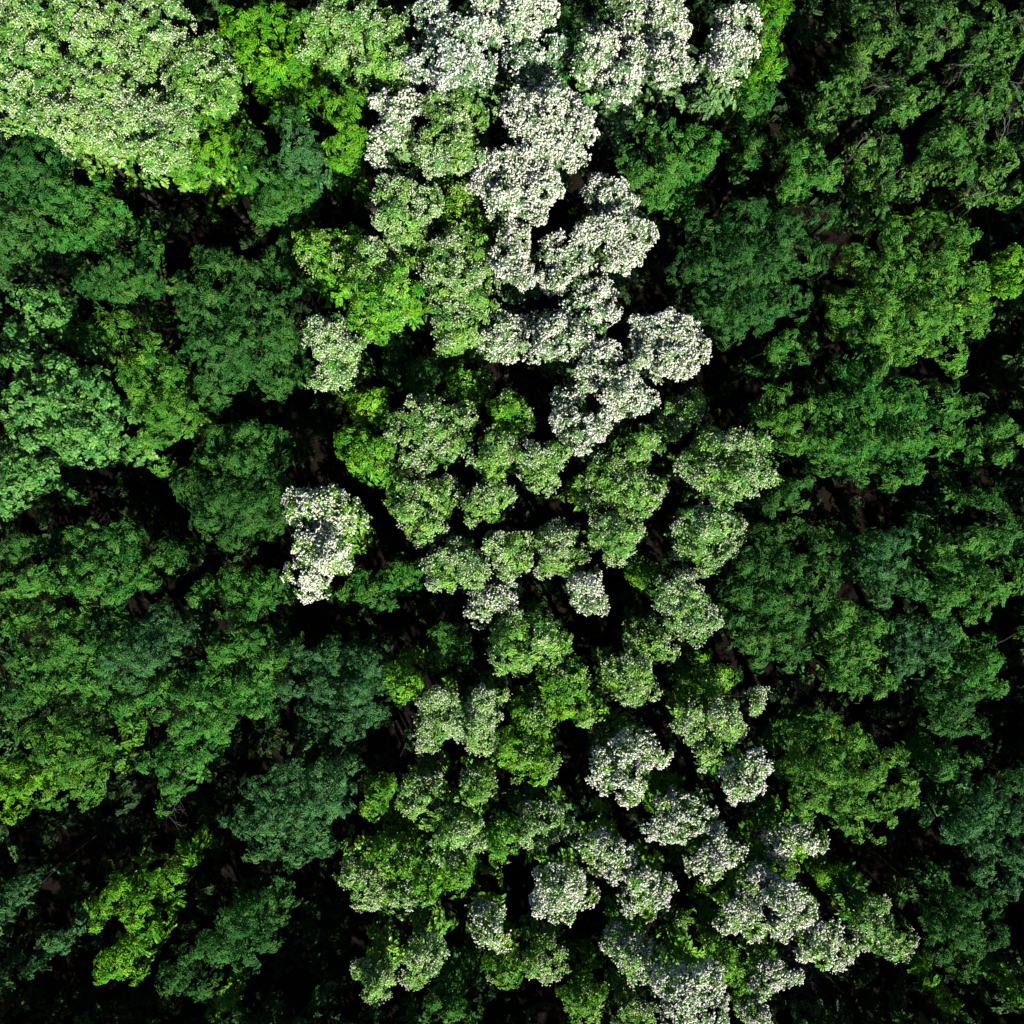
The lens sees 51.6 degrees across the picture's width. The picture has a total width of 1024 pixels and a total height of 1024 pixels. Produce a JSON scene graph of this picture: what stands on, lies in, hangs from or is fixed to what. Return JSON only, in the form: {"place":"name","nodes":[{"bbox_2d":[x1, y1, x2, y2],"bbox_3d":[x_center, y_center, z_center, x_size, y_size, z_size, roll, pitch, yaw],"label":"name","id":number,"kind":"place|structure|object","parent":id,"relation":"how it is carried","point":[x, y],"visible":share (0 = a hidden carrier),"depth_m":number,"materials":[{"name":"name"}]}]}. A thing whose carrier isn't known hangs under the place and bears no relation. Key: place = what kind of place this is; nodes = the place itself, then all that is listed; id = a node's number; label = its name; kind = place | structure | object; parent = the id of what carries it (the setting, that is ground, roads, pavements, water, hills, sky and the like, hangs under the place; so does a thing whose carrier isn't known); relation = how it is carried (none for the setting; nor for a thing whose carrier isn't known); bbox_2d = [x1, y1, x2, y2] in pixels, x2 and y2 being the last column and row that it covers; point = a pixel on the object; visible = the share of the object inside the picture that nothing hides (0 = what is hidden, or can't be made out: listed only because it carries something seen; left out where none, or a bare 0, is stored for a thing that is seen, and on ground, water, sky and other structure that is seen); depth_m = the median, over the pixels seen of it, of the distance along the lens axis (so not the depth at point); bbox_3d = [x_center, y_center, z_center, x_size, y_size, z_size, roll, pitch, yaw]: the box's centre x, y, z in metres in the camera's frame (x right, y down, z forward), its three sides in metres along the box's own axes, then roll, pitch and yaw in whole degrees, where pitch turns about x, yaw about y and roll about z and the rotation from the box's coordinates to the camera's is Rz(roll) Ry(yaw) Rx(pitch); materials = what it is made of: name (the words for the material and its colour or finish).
{"place":"outdoors","nodes":[
{"label":"outdoors","id":0,"kind":"place"},
{"bbox_2d":[0,0,1023,1023],"bbox_3d":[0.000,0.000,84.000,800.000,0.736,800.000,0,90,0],"label":"ground","id":1,"kind":"structure","parent":0,"point":[909,831],"depth_m":83.98,"materials":[{"name":"soil"}]},
{"bbox_2d":[0,201,121,292],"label":"leafy tree","id":2,"kind":"object","parent":1,"relation":"on","point":[70,258],"visible":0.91,"depth_m":66.74,"materials":[{"name":"green plant"}]},
{"bbox_2d":[0,450,128,521],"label":"leafy tree","id":3,"kind":"object","parent":1,"relation":"on","point":[28,478],"visible":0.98,"depth_m":66.10,"materials":[{"name":"green plant"}]},
{"bbox_2d":[0,128,129,241],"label":"leafy tree","id":4,"kind":"object","parent":1,"relation":"on","point":[54,182],"visible":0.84,"depth_m":65.41,"materials":[{"name":"green plant"}]},
{"bbox_2d":[0,0,142,161],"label":"flowering tree","id":5,"kind":"object","parent":1,"relation":"on","point":[50,55],"visible":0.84,"depth_m":61.33,"materials":[{"name":"green plant"}]},
{"bbox_2d":[0,56,147,200],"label":"flowering tree","id":6,"kind":"object","parent":1,"relation":"on","point":[16,94],"visible":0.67,"depth_m":62.31,"materials":[{"name":"green plant"}]},
{"bbox_2d":[3,281,145,361],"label":"leafy tree","id":7,"kind":"object","parent":1,"relation":"on","point":[52,318],"visible":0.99,"depth_m":65.51,"materials":[{"name":"green plant"}]},
{"bbox_2d":[0,595,157,706],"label":"leafy tree","id":8,"kind":"object","parent":1,"relation":"on","point":[64,631],"visible":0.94,"depth_m":64.66,"materials":[{"name":"green plant"}]},
{"bbox_2d":[0,342,178,480],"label":"leafy tree","id":9,"kind":"object","parent":1,"relation":"on","point":[89,413],"visible":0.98,"depth_m":62.63,"materials":[{"name":"green plant"}]},
{"bbox_2d":[8,698,172,812],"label":"leafy tree","id":10,"kind":"object","parent":1,"relation":"on","point":[72,755],"visible":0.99,"depth_m":64.56,"materials":[{"name":"green plant"}]},
{"bbox_2d":[34,90,181,223],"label":"flowering tree","id":11,"kind":"object","parent":1,"relation":"on","point":[82,135],"visible":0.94,"depth_m":62.87,"materials":[{"name":"green plant"}]},
{"bbox_2d":[47,174,176,281],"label":"leafy tree","id":12,"kind":"object","parent":1,"relation":"on","point":[112,244],"visible":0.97,"depth_m":66.52,"materials":[{"name":"green plant"}]},
{"bbox_2d":[46,0,186,139],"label":"flowering tree","id":13,"kind":"object","parent":1,"relation":"on","point":[80,35],"visible":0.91,"depth_m":61.78,"materials":[{"name":"green plant"}]},
{"bbox_2d":[58,516,197,612],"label":"leafy tree","id":14,"kind":"object","parent":1,"relation":"on","point":[136,567],"visible":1,"depth_m":65.34,"materials":[{"name":"green plant"}]},
{"bbox_2d":[70,240,210,332],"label":"leafy tree","id":15,"kind":"object","parent":1,"relation":"on","point":[129,285],"visible":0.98,"depth_m":65.89,"materials":[{"name":"green plant"}]},
{"bbox_2d":[81,823,202,938],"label":"leafy tree","id":16,"kind":"object","parent":1,"relation":"on","point":[125,888],"visible":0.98,"depth_m":66.39,"materials":[{"name":"green plant"}]},
{"bbox_2d":[84,599,225,694],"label":"leafy tree","id":17,"kind":"object","parent":1,"relation":"on","point":[175,629],"visible":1,"depth_m":65.35,"materials":[{"name":"green plant"}]},
{"bbox_2d":[83,305,230,477],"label":"leafy tree","id":18,"kind":"object","parent":1,"relation":"on","point":[178,385],"visible":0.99,"depth_m":66.53,"materials":[{"name":"green plant"}]},
{"bbox_2d":[104,0,217,118],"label":"flowering tree","id":19,"kind":"object","parent":1,"relation":"on","point":[157,44],"visible":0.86,"depth_m":62.87,"materials":[{"name":"green plant"}]},
{"bbox_2d":[64,651,289,750],"bbox_3d":[-21.361,11.748,73.121,14.477,22.345,5.607,0,90,0],"label":"leafy tree","id":20,"kind":"object","parent":1,"relation":"on","point":[204,686],"visible":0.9,"depth_m":64.70,"materials":[{"name":"green plant"}]},
{"bbox_2d":[128,95,254,229],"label":"flowering tree","id":21,"kind":"object","parent":1,"relation":"on","point":[173,143],"visible":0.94,"depth_m":62.96,"materials":[{"name":"green plant"}]},
{"bbox_2d":[135,710,248,824],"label":"leafy tree","id":22,"kind":"object","parent":1,"relation":"on","point":[194,760],"visible":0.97,"depth_m":65.25,"materials":[{"name":"green plant"}]},
{"bbox_2d":[159,26,278,179],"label":"flowering tree","id":23,"kind":"object","parent":1,"relation":"on","point":[228,99],"visible":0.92,"depth_m":63.16,"materials":[{"name":"green plant"}]},
{"bbox_2d":[172,108,265,221],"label":"leafy tree","id":24,"kind":"object","parent":1,"relation":"on","point":[214,146],"visible":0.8,"depth_m":68.05,"materials":[{"name":"green plant"}]},
{"bbox_2d":[154,845,302,1003],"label":"leafy tree","id":25,"kind":"object","parent":1,"relation":"on","point":[247,921],"visible":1,"depth_m":65.35,"materials":[{"name":"green plant"}]},
{"bbox_2d":[169,467,305,561],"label":"leafy tree","id":26,"kind":"object","parent":1,"relation":"on","point":[253,522],"visible":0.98,"depth_m":64.65,"materials":[{"name":"green plant"}]},
{"bbox_2d":[171,245,309,411],"bbox_3d":[-16.964,-11.581,73.203,7.613,22.263,10.582,0,90,0],"label":"leafy tree","id":27,"kind":"object","parent":1,"relation":"on","point":[264,342],"visible":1,"depth_m":64.92,"materials":[{"name":"green plant"}]},
{"bbox_2d":[187,417,307,487],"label":"leafy tree","id":28,"kind":"object","parent":1,"relation":"on","point":[249,456],"visible":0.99,"depth_m":65.99,"materials":[{"name":"green plant"}]},
{"bbox_2d":[205,617,311,702],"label":"leafy tree","id":29,"kind":"object","parent":1,"relation":"on","point":[255,643],"visible":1,"depth_m":64.52,"materials":[{"name":"green plant"}]},
{"bbox_2d":[212,563,307,624],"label":"leafy tree","id":30,"kind":"object","parent":1,"relation":"on","point":[257,598],"visible":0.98,"depth_m":65.66,"materials":[{"name":"green plant"}]},
{"bbox_2d":[216,4,310,147],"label":"leafy tree","id":31,"kind":"object","parent":1,"relation":"on","point":[267,80],"visible":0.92,"depth_m":64.36,"materials":[{"name":"green plant"}]},
{"bbox_2d":[234,128,323,252],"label":"leafy tree","id":32,"kind":"object","parent":1,"relation":"on","point":[290,204],"visible":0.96,"depth_m":65.57,"materials":[{"name":"green plant"}]},
{"bbox_2d":[217,733,369,868],"bbox_3d":[-13.536,18.007,72.444,9.100,23.270,7.116,0,90,0],"label":"leafy tree","id":33,"kind":"object","parent":1,"relation":"on","point":[333,772],"visible":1,"depth_m":63.35,"materials":[{"name":"green plant"}]},
{"bbox_2d":[269,105,350,233],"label":"leafy tree","id":34,"kind":"object","parent":1,"relation":"on","point":[313,155],"visible":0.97,"depth_m":63.97,"materials":[{"name":"green plant"}]},
{"bbox_2d":[280,483,375,604],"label":"flowering tree","id":35,"kind":"object","parent":1,"relation":"on","point":[329,550],"visible":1,"depth_m":62.50,"materials":[{"name":"white plant"}]},
{"bbox_2d":[291,0,372,146],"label":"flowering tree","id":36,"kind":"object","parent":1,"relation":"on","point":[335,65],"visible":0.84,"depth_m":63.70,"materials":[{"name":"green plant"}]},
{"bbox_2d":[291,222,373,308],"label":"young leafy tree","id":37,"kind":"object","parent":1,"relation":"on","point":[333,263],"visible":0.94,"depth_m":65.80,"materials":[{"name":"green plant"}]},
{"bbox_2d":[274,627,397,745],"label":"leafy tree","id":38,"kind":"object","parent":1,"relation":"on","point":[346,675],"visible":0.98,"depth_m":64.70,"materials":[{"name":"green plant"}]},
{"bbox_2d":[300,311,381,404],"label":"flowering tree","id":39,"kind":"object","parent":1,"relation":"on","point":[341,353],"visible":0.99,"depth_m":62.77,"materials":[{"name":"green plant"}]},
{"bbox_2d":[303,84,381,220],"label":"leafy tree","id":40,"kind":"object","parent":1,"relation":"on","point":[353,155],"visible":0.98,"depth_m":63.87,"materials":[{"name":"green plant"}]},
{"bbox_2d":[325,552,427,614],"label":"leafy tree","id":41,"kind":"object","parent":1,"relation":"on","point":[395,579],"visible":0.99,"depth_m":67.50,"materials":[{"name":"green plant"}]},
{"bbox_2d":[346,6,418,164],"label":"flowering tree","id":42,"kind":"object","parent":1,"relation":"on","point":[387,72],"visible":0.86,"depth_m":63.13,"materials":[{"name":"green plant"}]},
{"bbox_2d":[343,263,431,357],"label":"young leafy tree","id":43,"kind":"object","parent":1,"relation":"on","point":[395,316],"visible":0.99,"depth_m":63.14,"materials":[{"name":"green plant"}]},
{"bbox_2d":[364,81,431,217],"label":"flowering tree","id":44,"kind":"object","parent":1,"relation":"on","point":[389,141],"visible":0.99,"depth_m":63.26,"materials":[{"name":"white plant"}]},
{"bbox_2d":[370,172,444,274],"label":"flowering tree","id":45,"kind":"object","parent":1,"relation":"on","point":[413,221],"visible":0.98,"depth_m":63.40,"materials":[{"name":"green plant"}]},
{"bbox_2d":[383,468,465,548],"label":"flowering tree","id":46,"kind":"object","parent":1,"relation":"on","point":[416,513],"visible":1,"depth_m":64.28,"materials":[{"name":"green plant"}]},
{"bbox_2d":[383,392,478,477],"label":"flowering tree","id":47,"kind":"object","parent":1,"relation":"on","point":[431,435],"visible":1,"depth_m":64.26,"materials":[{"name":"green plant"}]},
{"bbox_2d":[402,0,498,132],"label":"flowering tree","id":48,"kind":"object","parent":1,"relation":"on","point":[450,63],"visible":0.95,"depth_m":61.55,"materials":[{"name":"white plant"}]},
{"bbox_2d":[412,77,500,206],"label":"flowering tree","id":49,"kind":"object","parent":1,"relation":"on","point":[460,148],"visible":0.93,"depth_m":62.44,"materials":[{"name":"green plant"}]},
{"bbox_2d":[412,219,500,316],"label":"flowering tree","id":50,"kind":"object","parent":1,"relation":"on","point":[439,282],"visible":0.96,"depth_m":63.81,"materials":[{"name":"green plant"}]},
{"bbox_2d":[421,284,501,368],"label":"flowering tree","id":51,"kind":"object","parent":1,"relation":"on","point":[463,327],"visible":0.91,"depth_m":64.17,"materials":[{"name":"green plant"}]},
{"bbox_2d":[448,665,511,757],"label":"flowering tree","id":52,"kind":"object","parent":1,"relation":"on","point":[482,699],"visible":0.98,"depth_m":63.66,"materials":[{"name":"green plant"}]},
{"bbox_2d":[0,0,1023,1023],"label":"undergrowth","id":53,"kind":"object","parent":1,"relation":"on","point":[225,783],"visible":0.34,"depth_m":82.43,"materials":[{"name":"green plant"}]},
{"bbox_2d":[0,0,1023,1023],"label":"surrounding woodland","id":54,"kind":"object","parent":1,"relation":"on","point":[321,990],"visible":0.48,"depth_m":73.18,"materials":[{"name":"green plant"}]},
{"bbox_2d":[464,140,565,253],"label":"flowering tree","id":55,"kind":"object","parent":1,"relation":"on","point":[518,198],"visible":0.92,"depth_m":62.46,"materials":[{"name":"white plant"}]},
{"bbox_2d":[470,0,560,145],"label":"flowering tree","id":56,"kind":"object","parent":1,"relation":"on","point":[517,19],"visible":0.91,"depth_m":61.77,"materials":[{"name":"white plant"}]},
{"bbox_2d":[484,595,573,677],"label":"flowering tree","id":57,"kind":"object","parent":1,"relation":"on","point":[519,637],"visible":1,"depth_m":64.09,"materials":[{"name":"green plant"}]},
{"bbox_2d":[497,77,599,228],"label":"flowering tree","id":58,"kind":"object","parent":1,"relation":"on","point":[552,134],"visible":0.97,"depth_m":61.56,"materials":[{"name":"white plant"}]},
{"bbox_2d":[524,798,600,927],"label":"flowering tree","id":59,"kind":"object","parent":1,"relation":"on","point":[564,879],"visible":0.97,"depth_m":63.35,"materials":[{"name":"white plant"}]},
{"bbox_2d":[566,767,639,886],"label":"flowering tree","id":60,"kind":"object","parent":1,"relation":"on","point":[603,840],"visible":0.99,"depth_m":63.95,"materials":[{"name":"white plant"}]},
{"bbox_2d":[572,207,659,291],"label":"flowering tree","id":61,"kind":"object","parent":1,"relation":"on","point":[614,255],"visible":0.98,"depth_m":62.91,"materials":[{"name":"white plant"}]},
{"bbox_2d":[585,453,669,525],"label":"flowering tree","id":62,"kind":"object","parent":1,"relation":"on","point":[619,492],"visible":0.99,"depth_m":63.60,"materials":[{"name":"green plant"}]},
{"bbox_2d":[584,701,673,809],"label":"flowering tree","id":63,"kind":"object","parent":1,"relation":"on","point":[622,752],"visible":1,"depth_m":63.20,"materials":[{"name":"white plant"}]},
{"bbox_2d":[592,33,666,183],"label":"flowering tree","id":64,"kind":"object","parent":1,"relation":"on","point":[622,91],"visible":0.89,"depth_m":63.70,"materials":[{"name":"white plant"}]},
{"bbox_2d":[598,862,665,987],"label":"flowering tree","id":65,"kind":"object","parent":1,"relation":"on","point":[631,949],"visible":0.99,"depth_m":64.92,"materials":[{"name":"green plant"}]},
{"bbox_2d":[611,799,678,923],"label":"flowering tree","id":66,"kind":"object","parent":1,"relation":"on","point":[644,874],"visible":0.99,"depth_m":63.84,"materials":[{"name":"white plant"}]},
{"bbox_2d":[614,115,684,244],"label":"leafy tree","id":67,"kind":"object","parent":1,"relation":"on","point":[653,196],"visible":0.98,"depth_m":64.08,"materials":[{"name":"green plant"}]},
{"bbox_2d":[629,25,697,171],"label":"flowering tree","id":68,"kind":"object","parent":1,"relation":"on","point":[668,78],"visible":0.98,"depth_m":62.44,"materials":[{"name":"white plant"}]},
{"bbox_2d":[623,306,711,385],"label":"flowering tree","id":69,"kind":"object","parent":1,"relation":"on","point":[656,354],"visible":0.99,"depth_m":62.77,"materials":[{"name":"white plant"}]},
{"bbox_2d":[634,757,718,845],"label":"flowering tree","id":70,"kind":"object","parent":1,"relation":"on","point":[672,819],"visible":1,"depth_m":64.53,"materials":[{"name":"white plant"}]},
{"bbox_2d":[636,565,724,648],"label":"flowering tree","id":71,"kind":"object","parent":1,"relation":"on","point":[675,603],"visible":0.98,"depth_m":63.13,"materials":[{"name":"green plant"}]},
{"bbox_2d":[645,898,729,1023],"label":"flowering tree","id":72,"kind":"object","parent":1,"relation":"on","point":[693,981],"visible":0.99,"depth_m":62.89,"materials":[{"name":"white plant"}]},
{"bbox_2d":[662,502,747,578],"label":"flowering tree","id":73,"kind":"object","parent":1,"relation":"on","point":[691,542],"visible":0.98,"depth_m":63.68,"materials":[{"name":"green plant"}]},
{"bbox_2d":[658,670,772,773],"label":"flowering tree","id":74,"kind":"object","parent":1,"relation":"on","point":[692,714],"visible":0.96,"depth_m":63.40,"materials":[{"name":"green plant"}]},
{"bbox_2d":[655,425,783,511],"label":"flowering tree","id":75,"kind":"object","parent":1,"relation":"on","point":[711,469],"visible":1,"depth_m":62.94,"materials":[{"name":"green plant"}]},
{"bbox_2d":[679,1,762,153],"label":"flowering tree","id":76,"kind":"object","parent":1,"relation":"on","point":[721,62],"visible":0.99,"depth_m":62.52,"materials":[{"name":"white plant"}]},
{"bbox_2d":[664,196,841,351],"bbox_3d":[14.996,-14.700,72.744,11.214,22.698,9.355,0,90,0],"label":"leafy tree","id":77,"kind":"object","parent":1,"relation":"on","point":[733,287],"visible":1,"depth_m":64.17,"materials":[{"name":"green plant"}]},
{"bbox_2d":[733,381,819,456],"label":"leafy tree","id":78,"kind":"object","parent":1,"relation":"on","point":[767,419],"visible":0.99,"depth_m":65.30,"materials":[{"name":"green plant"}]},
{"bbox_2d":[703,516,850,673],"bbox_3d":[16.172,4.878,72.834,6.930,22.604,10.174,24,90,0],"label":"leafy tree","id":79,"kind":"object","parent":1,"relation":"on","point":[765,566],"visible":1,"depth_m":64.53,"materials":[{"name":"green plant"}]},
{"bbox_2d":[739,771,830,867],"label":"flowering tree","id":80,"kind":"object","parent":1,"relation":"on","point":[789,831],"visible":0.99,"depth_m":65.21,"materials":[{"name":"white plant"}]},
{"bbox_2d":[768,58,896,187],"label":"oak tree","id":81,"kind":"object","parent":1,"relation":"on","point":[816,138],"visible":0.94,"depth_m":67.41,"materials":[{"name":"green plant"}]},
{"bbox_2d":[774,594,894,682],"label":"leafy tree","id":82,"kind":"object","parent":1,"relation":"on","point":[831,631],"visible":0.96,"depth_m":64.38,"materials":[{"name":"green plant"}]},
{"bbox_2d":[760,702,922,845],"bbox_3d":[20.361,15.790,72.897,8.742,22.765,8.097,0,90,0],"label":"leafy tree","id":83,"kind":"object","parent":1,"relation":"on","point":[797,737],"visible":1,"depth_m":63.73,"materials":[{"name":"green plant"}]},
{"bbox_2d":[799,132,922,248],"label":"oak tree","id":84,"kind":"object","parent":1,"relation":"on","point":[857,198],"visible":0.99,"depth_m":65.82,"materials":[{"name":"green plant"}]},
{"bbox_2d":[799,510,928,610],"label":"leafy tree","id":85,"kind":"object","parent":1,"relation":"on","point":[869,574],"visible":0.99,"depth_m":64.56,"materials":[{"name":"green plant"}]},
{"bbox_2d":[811,854,919,964],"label":"flowering tree","id":86,"kind":"object","parent":1,"relation":"on","point":[872,923],"visible":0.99,"depth_m":65.21,"materials":[{"name":"green plant"}]},
{"bbox_2d":[797,344,988,493],"bbox_3d":[23.937,-5.246,73.224,10.918,22.292,8.933,17,90,0],"label":"leafy tree","id":87,"kind":"object","parent":1,"relation":"on","point":[848,439],"visible":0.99,"depth_m":64.53,"materials":[{"name":"green plant"}]},
{"bbox_2d":[803,206,997,378],"bbox_3d":[24.199,-13.445,72.760,10.096,23.133,10.485,0,90,0],"label":"leafy tree","id":88,"kind":"object","parent":1,"relation":"on","point":[884,302],"visible":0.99,"depth_m":64.10,"materials":[{"name":"green plant"}]},
{"bbox_2d":[833,1,967,145],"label":"oak tree","id":89,"kind":"object","parent":1,"relation":"on","point":[925,33],"visible":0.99,"depth_m":64.98,"materials":[{"name":"green plant"}]},
{"bbox_2d":[850,600,961,682],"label":"leafy tree","id":90,"kind":"object","parent":1,"relation":"on","point":[907,636],"visible":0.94,"depth_m":65.25,"materials":[{"name":"green plant"}]},
{"bbox_2d":[852,108,988,235],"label":"oak tree","id":91,"kind":"object","parent":1,"relation":"on","point":[931,159],"visible":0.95,"depth_m":65.35,"materials":[{"name":"green plant"}]},
{"bbox_2d":[859,657,999,738],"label":"leafy tree","id":92,"kind":"object","parent":1,"relation":"on","point":[938,696],"visible":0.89,"depth_m":65.79,"materials":[{"name":"green plant"}]},
{"bbox_2d":[859,834,1009,983],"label":"leafy tree","id":93,"kind":"object","parent":1,"relation":"on","point":[955,905],"visible":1,"depth_m":65.28,"materials":[{"name":"green plant"}]},
{"bbox_2d":[879,758,1023,902],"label":"leafy tree","id":94,"kind":"object","parent":1,"relation":"on","point":[958,812],"visible":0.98,"depth_m":65.19,"materials":[{"name":"green plant"}]},
{"bbox_2d":[882,504,1023,626],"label":"leafy tree","id":95,"kind":"object","parent":1,"relation":"on","point":[928,557],"visible":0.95,"depth_m":64.29,"materials":[{"name":"green plant"}]},
{"bbox_2d":[888,0,1023,144],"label":"oak tree","id":96,"kind":"object","parent":1,"relation":"on","point":[972,61],"visible":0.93,"depth_m":65.40,"materials":[{"name":"green plant"}]},
{"bbox_2d":[890,105,1023,250],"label":"oak tree","id":97,"kind":"object","parent":1,"relation":"on","point":[976,199],"visible":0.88,"depth_m":66.52,"materials":[{"name":"green plant"}]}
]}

